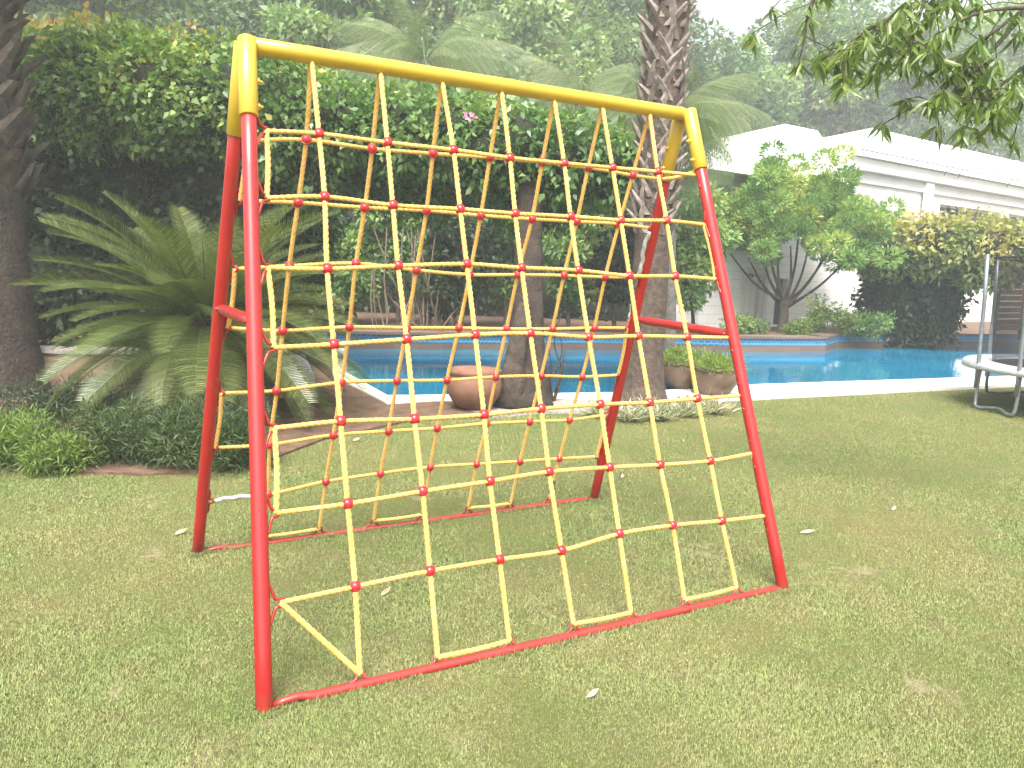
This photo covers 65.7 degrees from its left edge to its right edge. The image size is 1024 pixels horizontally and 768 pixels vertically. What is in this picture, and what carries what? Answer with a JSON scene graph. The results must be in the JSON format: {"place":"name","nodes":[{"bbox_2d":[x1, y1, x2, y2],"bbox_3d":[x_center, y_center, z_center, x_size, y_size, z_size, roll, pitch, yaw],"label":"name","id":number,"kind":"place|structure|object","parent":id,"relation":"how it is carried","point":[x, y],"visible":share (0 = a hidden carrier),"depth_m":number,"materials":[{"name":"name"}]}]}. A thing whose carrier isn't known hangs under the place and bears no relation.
{"place":"outdoors","nodes":[
{"label":"outdoors","id":0,"kind":"place"},
{"bbox_2d":[0,341,491,475],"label":"soil bed","id":1,"kind":"object","parent":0,"point":[356,403],"visible":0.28,"depth_m":7.79,"materials":[{"name":"brown soil"}]},
{"bbox_2d":[0,0,56,397],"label":"palm tree","id":2,"kind":"object","parent":1,"relation":"on","point":[21,358],"visible":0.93,"depth_m":8.19,"materials":[{"name":"brown plant"}]},
{"bbox_2d":[0,404,84,473],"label":"fern","id":3,"kind":"object","parent":1,"relation":"on","point":[15,437],"visible":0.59,"depth_m":5.61,"materials":[{"name":"green plant"}]},
{"bbox_2d":[10,426,105,478],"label":"fern","id":4,"kind":"object","parent":1,"relation":"on","point":[61,458],"visible":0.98,"depth_m":5.50,"materials":[{"name":"green plant"}]},
{"bbox_2d":[0,370,122,423],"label":"fern","id":5,"kind":"object","parent":1,"relation":"on","point":[42,400],"visible":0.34,"depth_m":7.29,"materials":[{"name":"green plant"}]},
{"bbox_2d":[35,389,177,467],"bbox_3d":[-3.039,0.421,5.985,1.052,0.736,1.105,-3,10,-29],"label":"fern","id":6,"kind":"object","parent":1,"relation":"on","point":[103,425],"visible":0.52,"depth_m":5.80,"materials":[{"name":"green plant"}]},
{"bbox_2d":[80,390,223,468],"bbox_3d":[-2.636,0.429,5.990,0.994,0.810,1.060,3,9,9],"label":"fern","id":7,"kind":"object","parent":1,"relation":"on","point":[166,413],"visible":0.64,"depth_m":5.76,"materials":[{"name":"green plant"}]},
{"bbox_2d":[75,374,247,419],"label":"fern","id":8,"kind":"object","parent":1,"relation":"on","point":[107,399],"visible":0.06,"depth_m":7.27,"materials":[{"name":"green plant"}]},
{"bbox_2d":[40,345,287,388],"bbox_3d":[-4.687,-0.185,9.052,4.123,0.470,0.567,1,9,-6],"label":"brick planter","id":9,"kind":"object","parent":1,"relation":"on","point":[50,355],"visible":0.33,"depth_m":8.79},
{"bbox_2d":[16,0,351,357],"bbox_3d":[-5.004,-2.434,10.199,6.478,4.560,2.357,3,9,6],"label":"creeper hedge","id":10,"kind":"object","parent":1,"relation":"on","point":[159,101],"visible":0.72,"depth_m":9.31,"materials":[{"name":"green plant"}]},
{"bbox_2d":[9,190,372,426],"bbox_3d":[-2.912,-0.520,7.584,3.201,2.653,3.278,-3,10,-29],"label":"cycad","id":11,"kind":"object","parent":1,"relation":"on","point":[187,287],"visible":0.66,"depth_m":7.05,"materials":[{"name":"green plant"}]},
{"bbox_2d":[153,398,283,479],"bbox_3d":[-2.179,0.429,5.902,0.935,0.715,1.014,-3,10,-29],"label":"fern","id":12,"kind":"object","parent":1,"relation":"on","point":[234,430],"visible":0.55,"depth_m":5.73,"materials":[{"name":"green plant"}]},
{"bbox_2d":[272,385,315,398],"bbox_3d":[-2.377,0.084,8.540,0.522,0.131,0.319,-3,10,-29],"label":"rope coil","id":13,"kind":"object","parent":1,"relation":"on","point":[296,393],"visible":0.16,"depth_m":8.43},
{"bbox_2d":[281,355,315,394],"bbox_3d":[-2.395,-0.100,8.855,0.420,0.460,0.233,-3,10,-29],"label":"rock","id":14,"kind":"object","parent":1,"relation":"on","point":[299,360],"visible":0.2,"depth_m":8.83,"materials":[{"name":"grey stone"}]},
{"bbox_2d":[258,69,639,408],"bbox_3d":[-1.190,-1.847,10.155,5.955,3.987,3.745,3,9,6],"label":"flowering tree","id":15,"kind":"object","parent":1,"relation":"on","point":[346,110],"visible":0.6,"depth_m":9.07,"materials":[{"name":"green plant"}]},
{"bbox_2d":[0,360,1023,767],"bbox_3d":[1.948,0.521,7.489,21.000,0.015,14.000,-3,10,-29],"label":"lawn","id":16,"kind":"structure","parent":0,"point":[438,506],"depth_m":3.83,"materials":[{"name":"green plant"}]},
{"bbox_2d":[175,528,186,533],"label":"fallen leaf","id":17,"kind":"object","parent":16,"relation":"on","point":[181,531],"visible":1,"depth_m":4.44,"materials":[{"name":"beige plant"}]},
{"bbox_2d":[381,587,389,594],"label":"fallen leaf","id":18,"kind":"object","parent":16,"relation":"on","point":[385,591],"visible":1,"depth_m":3.73,"materials":[{"name":"beige plant"}]},
{"bbox_2d":[192,33,788,713],"bbox_3d":[-0.110,-0.207,3.900,2.597,2.498,1.752,-3,10,-29],"label":"climbing frame","id":19,"kind":"object","parent":16,"relation":"on","point":[244,107],"visible":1,"depth_m":3.60,"materials":[{"name":"red paint"}]},
{"bbox_2d":[586,688,598,697],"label":"fallen leaf","id":20,"kind":"object","parent":16,"relation":"on","point":[593,692],"visible":1,"depth_m":2.90,"materials":[{"name":"white plant"}]},
{"bbox_2d":[576,395,636,417],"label":"spider plant","id":21,"kind":"object","parent":16,"relation":"on","point":[592,411],"visible":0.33,"depth_m":8.30,"materials":[{"name":"green plant"}]},
{"bbox_2d":[593,398,665,421],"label":"spider plant","id":22,"kind":"object","parent":16,"relation":"on","point":[632,414],"visible":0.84,"depth_m":8.13,"materials":[{"name":"green plant"}]},
{"bbox_2d":[634,396,694,420],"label":"spider plant","id":23,"kind":"object","parent":16,"relation":"on","point":[669,413],"visible":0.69,"depth_m":8.24,"materials":[{"name":"green plant"}]},
{"bbox_2d":[653,397,711,416],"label":"spider plant","id":24,"kind":"object","parent":16,"relation":"on","point":[687,408],"visible":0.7,"depth_m":8.54,"materials":[{"name":"green plant"}]},
{"bbox_2d":[672,387,716,405],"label":"spider plant","id":25,"kind":"object","parent":16,"relation":"on","point":[686,395],"visible":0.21,"depth_m":9.15,"materials":[{"name":"green plant"}]},
{"bbox_2d":[689,393,740,414],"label":"spider plant","id":26,"kind":"object","parent":16,"relation":"on","point":[720,407],"visible":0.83,"depth_m":8.75,"materials":[{"name":"green plant"}]},
{"bbox_2d":[800,529,813,532],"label":"fallen leaf","id":27,"kind":"object","parent":16,"relation":"on","point":[806,531],"visible":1,"depth_m":4.82,"materials":[{"name":"white plant"}]},
{"bbox_2d":[735,0,1023,158],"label":"mango tree","id":28,"kind":"object","parent":16,"relation":"on","point":[897,42],"visible":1,"depth_m":4.60,"materials":[{"name":"green plant"}]},
{"bbox_2d":[961,248,1023,416],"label":"trampoline","id":29,"kind":"object","parent":16,"relation":"on","point":[1006,343],"visible":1,"depth_m":9.61,"materials":[{"name":"metal"}]},
{"bbox_2d":[546,313,564,400],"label":"sapling","id":30,"kind":"object","parent":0,"point":[556,391],"visible":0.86,"depth_m":9.01,"materials":[{"name":"brown plant"}]},
{"bbox_2d":[463,399,682,417],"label":"gravel path","id":31,"kind":"structure","parent":0,"point":[557,402],"depth_m":8.53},
{"bbox_2d":[447,365,501,409],"bbox_3d":[-0.405,0.048,8.469,0.600,0.420,0.600,-3,10,-29],"label":"bowl pot","id":32,"kind":"object","parent":31,"relation":"on","point":[464,395],"visible":0.72,"depth_m":8.24,"materials":[{"name":"ceramic"}]},
{"bbox_2d":[622,391,673,408],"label":"spider plant","id":33,"kind":"object","parent":31,"relation":"on","point":[631,406],"visible":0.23,"depth_m":8.76,"materials":[{"name":"green plant"}]},
{"bbox_2d":[621,0,697,408],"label":"palm tree","id":34,"kind":"object","parent":31,"relation":"on","point":[665,34],"visible":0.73,"depth_m":8.78,"materials":[{"name":"brown plant"}]},
{"bbox_2d":[309,311,990,342],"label":"planter soil","id":35,"kind":"structure","parent":0,"point":[364,318],"depth_m":17.96,"materials":[{"name":"brown soil"}]},
{"bbox_2d":[253,0,408,92],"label":"broadleaf tree","id":36,"kind":"object","parent":35,"relation":"on","point":[304,25],"visible":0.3,"depth_m":22.44,"materials":[{"name":"green plant"}]},
{"bbox_2d":[310,209,394,324],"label":"shrub","id":37,"kind":"object","parent":35,"relation":"on","point":[347,246],"visible":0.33,"depth_m":15.45,"materials":[{"name":"green plant"}]},
{"bbox_2d":[353,204,435,324],"bbox_3d":[-2.252,-2.727,15.992,1.856,3.323,1.854,-3,10,-29],"label":"shrub","id":38,"kind":"object","parent":35,"relation":"on","point":[406,252],"visible":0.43,"depth_m":15.71,"materials":[{"name":"green plant"}]},
{"bbox_2d":[370,225,476,329],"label":"dry stems","id":39,"kind":"object","parent":35,"relation":"on","point":[412,316],"visible":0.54,"depth_m":14.98,"materials":[{"name":"brown plant"}]},
{"bbox_2d":[317,0,540,322],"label":"feather palm","id":40,"kind":"object","parent":35,"relation":"on","point":[447,53],"visible":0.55,"depth_m":16.45,"materials":[{"name":"green plant"}]},
{"bbox_2d":[392,20,496,106],"bbox_3d":[-3.781,-7.406,27.080,6.536,9.724,5.283,-3,10,-29],"label":"broadleaf tree","id":41,"kind":"object","parent":35,"relation":"on","point":[431,36],"depth_m":26.39,"materials":[{"name":"green plant"}]},
{"bbox_2d":[385,0,513,60],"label":"broadleaf tree","id":42,"kind":"object","parent":35,"relation":"on","point":[444,11],"visible":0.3,"depth_m":27.81,"materials":[{"name":"green plant"}]},
{"bbox_2d":[411,212,505,325],"bbox_3d":[-1.065,-2.246,15.529,1.914,2.597,1.716,0,9,-14],"label":"shrub","id":43,"kind":"object","parent":35,"relation":"on","point":[448,245],"visible":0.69,"depth_m":15.16,"materials":[{"name":"green plant"}]},
{"bbox_2d":[471,196,515,326],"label":"shrub","id":44,"kind":"object","parent":35,"relation":"on","point":[507,248],"visible":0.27,"depth_m":16.23,"materials":[{"name":"green plant"}]},
{"bbox_2d":[315,110,753,321],"bbox_3d":[-0.725,-3.951,20.556,15.068,6.723,4.039,2,9,0],"label":"boundary hedge","id":45,"kind":"object","parent":35,"relation":"on","point":[488,308],"visible":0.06,"depth_m":19.57,"materials":[{"name":"green plant"}]},
{"bbox_2d":[448,0,646,121],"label":"broadleaf tree","id":46,"kind":"object","parent":35,"relation":"on","point":[536,25],"visible":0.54,"depth_m":26.60,"materials":[{"name":"green plant"}]},
{"bbox_2d":[504,34,640,128],"bbox_3d":[1.899,-5.261,21.362,4.648,7.172,4.411,-3,10,-29],"label":"feather palm","id":47,"kind":"object","parent":35,"relation":"on","point":[569,82],"visible":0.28,"depth_m":20.30,"materials":[{"name":"green plant"}]},
{"bbox_2d":[542,211,614,331],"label":"shrub","id":48,"kind":"object","parent":35,"relation":"on","point":[555,251],"visible":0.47,"depth_m":15.32,"materials":[{"name":"green plant"}]},
{"bbox_2d":[582,199,636,331],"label":"shrub","id":49,"kind":"object","parent":35,"relation":"on","point":[615,289],"visible":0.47,"depth_m":15.47,"materials":[{"name":"green plant"}]},
{"bbox_2d":[578,53,785,349],"bbox_3d":[2.781,-2.947,13.720,3.959,4.852,3.494,-3,10,-29],"label":"feather palm","id":50,"kind":"object","parent":35,"relation":"on","point":[712,125],"visible":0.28,"depth_m":13.14,"materials":[{"name":"green plant"}]},
{"bbox_2d":[676,181,744,333],"bbox_3d":[3.596,-2.424,15.795,1.724,3.215,1.555,-3,10,-29],"label":"shrub","id":51,"kind":"object","parent":35,"relation":"on","point":[692,255],"visible":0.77,"depth_m":15.47,"materials":[{"name":"green plant"}]},
{"bbox_2d":[717,311,773,334],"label":"planter bush","id":52,"kind":"object","parent":35,"relation":"on","point":[747,325],"visible":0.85,"depth_m":16.87,"materials":[{"name":"green plant"}]},
{"bbox_2d":[780,318,816,334],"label":"planter bush","id":53,"kind":"object","parent":35,"relation":"on","point":[798,326],"visible":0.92,"depth_m":16.75,"materials":[{"name":"green plant"}]},
{"bbox_2d":[695,137,912,332],"bbox_3d":[6.465,-3.217,17.560,5.424,4.400,4.933,3,9,6],"label":"frangipani tree","id":54,"kind":"object","parent":35,"relation":"on","point":[829,212],"visible":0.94,"depth_m":16.73,"materials":[{"name":"green plant"}]},
{"bbox_2d":[801,291,836,333],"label":"planter bush","id":55,"kind":"object","parent":35,"relation":"on","point":[818,317],"visible":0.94,"depth_m":17.13,"materials":[{"name":"green plant"}]},
{"bbox_2d":[826,301,876,340],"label":"planter bush","id":56,"kind":"object","parent":35,"relation":"on","point":[844,321],"visible":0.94,"depth_m":16.98,"materials":[{"name":"green plant"}]},
{"bbox_2d":[848,203,979,349],"bbox_3d":[8.948,-2.138,17.836,2.826,3.784,1.929,1,9,-6],"label":"shaded bush","id":57,"kind":"object","parent":35,"relation":"on","point":[931,315],"visible":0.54,"depth_m":17.43,"materials":[{"name":"green plant"}]},
{"bbox_2d":[844,206,1023,296],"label":"creeper arbour","id":58,"kind":"object","parent":35,"relation":"on","point":[940,245],"visible":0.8,"depth_m":16.40,"materials":[{"name":"green plant"}]},
{"bbox_2d":[301,0,1023,162],"label":"sky","id":59,"kind":"structure","parent":0,"point":[736,15],"materials":[{"name":"white"}]},
{"bbox_2d":[347,347,1007,394],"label":"pool water","id":60,"kind":"structure","parent":0,"point":[847,364],"depth_m":13.03,"materials":[{"name":"blue liquid"}]},
{"bbox_2d":[331,348,1023,403],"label":"pool deck","id":61,"kind":"structure","parent":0,"point":[793,390],"depth_m":10.81,"materials":[{"name":"stone"}]},
{"bbox_2d":[663,344,708,388],"bbox_3d":[2.233,-0.237,10.444,0.834,0.580,0.768,-3,10,-29],"label":"bowl pot","id":62,"kind":"object","parent":61,"relation":"on","point":[677,373],"visible":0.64,"depth_m":10.24,"materials":[{"name":"brown ceramic"}]},
{"bbox_2d":[681,349,748,395],"bbox_3d":[2.603,-0.148,9.894,0.855,0.592,0.809,-3,10,-29],"label":"bowl pot","id":63,"kind":"object","parent":61,"relation":"on","point":[715,373],"visible":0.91,"depth_m":9.74,"materials":[{"name":"brown ceramic"}]},
{"label":"far lawn","id":64,"kind":"structure","parent":0,"visible":0},
{"bbox_2d":[14,0,165,44],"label":"broadleaf tree","id":65,"kind":"object","parent":64,"relation":"on","point":[42,9],"visible":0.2,"depth_m":23.04,"materials":[{"name":"green plant"}]},
{"bbox_2d":[93,0,193,46],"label":"broadleaf tree","id":66,"kind":"object","parent":64,"relation":"on","point":[166,5],"visible":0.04,"depth_m":24.40,"materials":[{"name":"green plant"}]},
{"bbox_2d":[154,0,321,62],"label":"broadleaf tree","id":67,"kind":"object","parent":64,"relation":"on","point":[212,16],"visible":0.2,"depth_m":23.16,"materials":[{"name":"green plant"}]},
{"bbox_2d":[305,0,423,46],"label":"broadleaf tree","id":68,"kind":"object","parent":64,"relation":"on","point":[389,12],"visible":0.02,"depth_m":39.48,"materials":[{"name":"green plant"}]},
{"bbox_2d":[571,0,623,84],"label":"broadleaf tree","id":69,"kind":"object","parent":64,"relation":"on","point":[594,16],"visible":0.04,"depth_m":36.16,"materials":[{"name":"green plant"}]},
{"bbox_2d":[321,329,988,351],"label":"pool wall","id":70,"kind":"structure","parent":64,"relation":"on","point":[821,342],"depth_m":15.43,"materials":[{"name":"blue tile"}]},
{"bbox_2d":[850,309,896,342],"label":"planter bush","id":71,"kind":"object","parent":70,"relation":"on","point":[880,325],"visible":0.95,"depth_m":16.84,"materials":[{"name":"green plant"}]},
{"bbox_2d":[581,0,739,104],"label":"broadleaf tree","id":72,"kind":"object","parent":64,"relation":"on","point":[697,56],"visible":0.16,"depth_m":30.04,"materials":[{"name":"green plant"}]},
{"bbox_2d":[688,34,806,135],"bbox_3d":[8.899,-8.755,33.579,6.412,11.422,5.636,-3,10,-29],"label":"broadleaf tree","id":73,"kind":"object","parent":64,"relation":"on","point":[772,102],"visible":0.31,"depth_m":31.70,"materials":[{"name":"green plant"}]},
{"bbox_2d":[725,14,850,133],"bbox_3d":[13.196,-10.663,38.938,8.693,13.876,6.128,-3,10,-29],"label":"broadleaf tree","id":74,"kind":"object","parent":64,"relation":"on","point":[768,28],"visible":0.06,"depth_m":36.71,"materials":[{"name":"green plant"}]},
{"bbox_2d":[620,124,1023,327],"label":"white house","id":75,"kind":"structure","parent":64,"relation":"on","point":[912,171],"depth_m":21.43,"materials":[{"name":"paint"}]},
{"bbox_2d":[745,277,756,318],"bbox_3d":[5.613,-1.821,18.972,0.529,1.473,0.060,-4,10,-35],"label":"door","id":76,"kind":"structure","parent":75,"relation":"in","point":[751,288],"depth_m":18.96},
{"bbox_2d":[773,279,782,323],"bbox_3d":[6.484,-2.038,19.568,0.464,1.130,0.040,-4,10,-35],"label":"narrow window","id":77,"kind":"structure","parent":75,"relation":"in","point":[776,307],"depth_m":19.63,"materials":[{"name":"grey glass"}]},
{"bbox_2d":[939,205,996,221],"bbox_3d":[13.918,-4.833,24.367,3.842,1.100,0.080,-4,10,-35],"label":"window","id":78,"kind":"structure","parent":75,"relation":"in","point":[942,207],"depth_m":24.02,"materials":[{"name":"grey glass"}]},
{"bbox_2d":[1009,214,1023,222],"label":"window","id":79,"kind":"structure","parent":75,"relation":"in","point":[1012,216],"depth_m":26.23,"materials":[{"name":"grey glass"}]},
{"bbox_2d":[769,0,918,137],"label":"broadleaf tree","id":80,"kind":"object","parent":64,"relation":"on","point":[841,24],"visible":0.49,"depth_m":34.83,"materials":[{"name":"green plant"}]},
{"bbox_2d":[776,65,916,136],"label":"broadleaf tree","id":81,"kind":"object","parent":64,"relation":"on","point":[827,135],"visible":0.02,"depth_m":40.52,"materials":[{"name":"green plant"}]},
{"bbox_2d":[838,12,1008,145],"bbox_3d":[18.087,-10.357,37.039,6.977,14.106,6.498,1,9,-5],"label":"broadleaf tree","id":82,"kind":"object","parent":64,"relation":"on","point":[877,111],"visible":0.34,"depth_m":35.78,"materials":[{"name":"green plant"}]},
{"bbox_2d":[914,55,1023,162],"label":"broadleaf tree","id":83,"kind":"object","parent":64,"relation":"on","point":[996,146],"visible":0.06,"depth_m":38.98,"materials":[{"name":"green plant"}]},
{"bbox_2d":[924,0,1023,159],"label":"broadleaf tree","id":84,"kind":"object","parent":64,"relation":"on","point":[986,27],"visible":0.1,"depth_m":37.56,"materials":[{"name":"green plant"}]},
{"bbox_2d":[999,1,1023,161],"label":"broadleaf tree","id":85,"kind":"object","parent":64,"relation":"on","point":[1018,126],"visible":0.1,"depth_m":37.92,"materials":[{"name":"green plant"}]}
]}

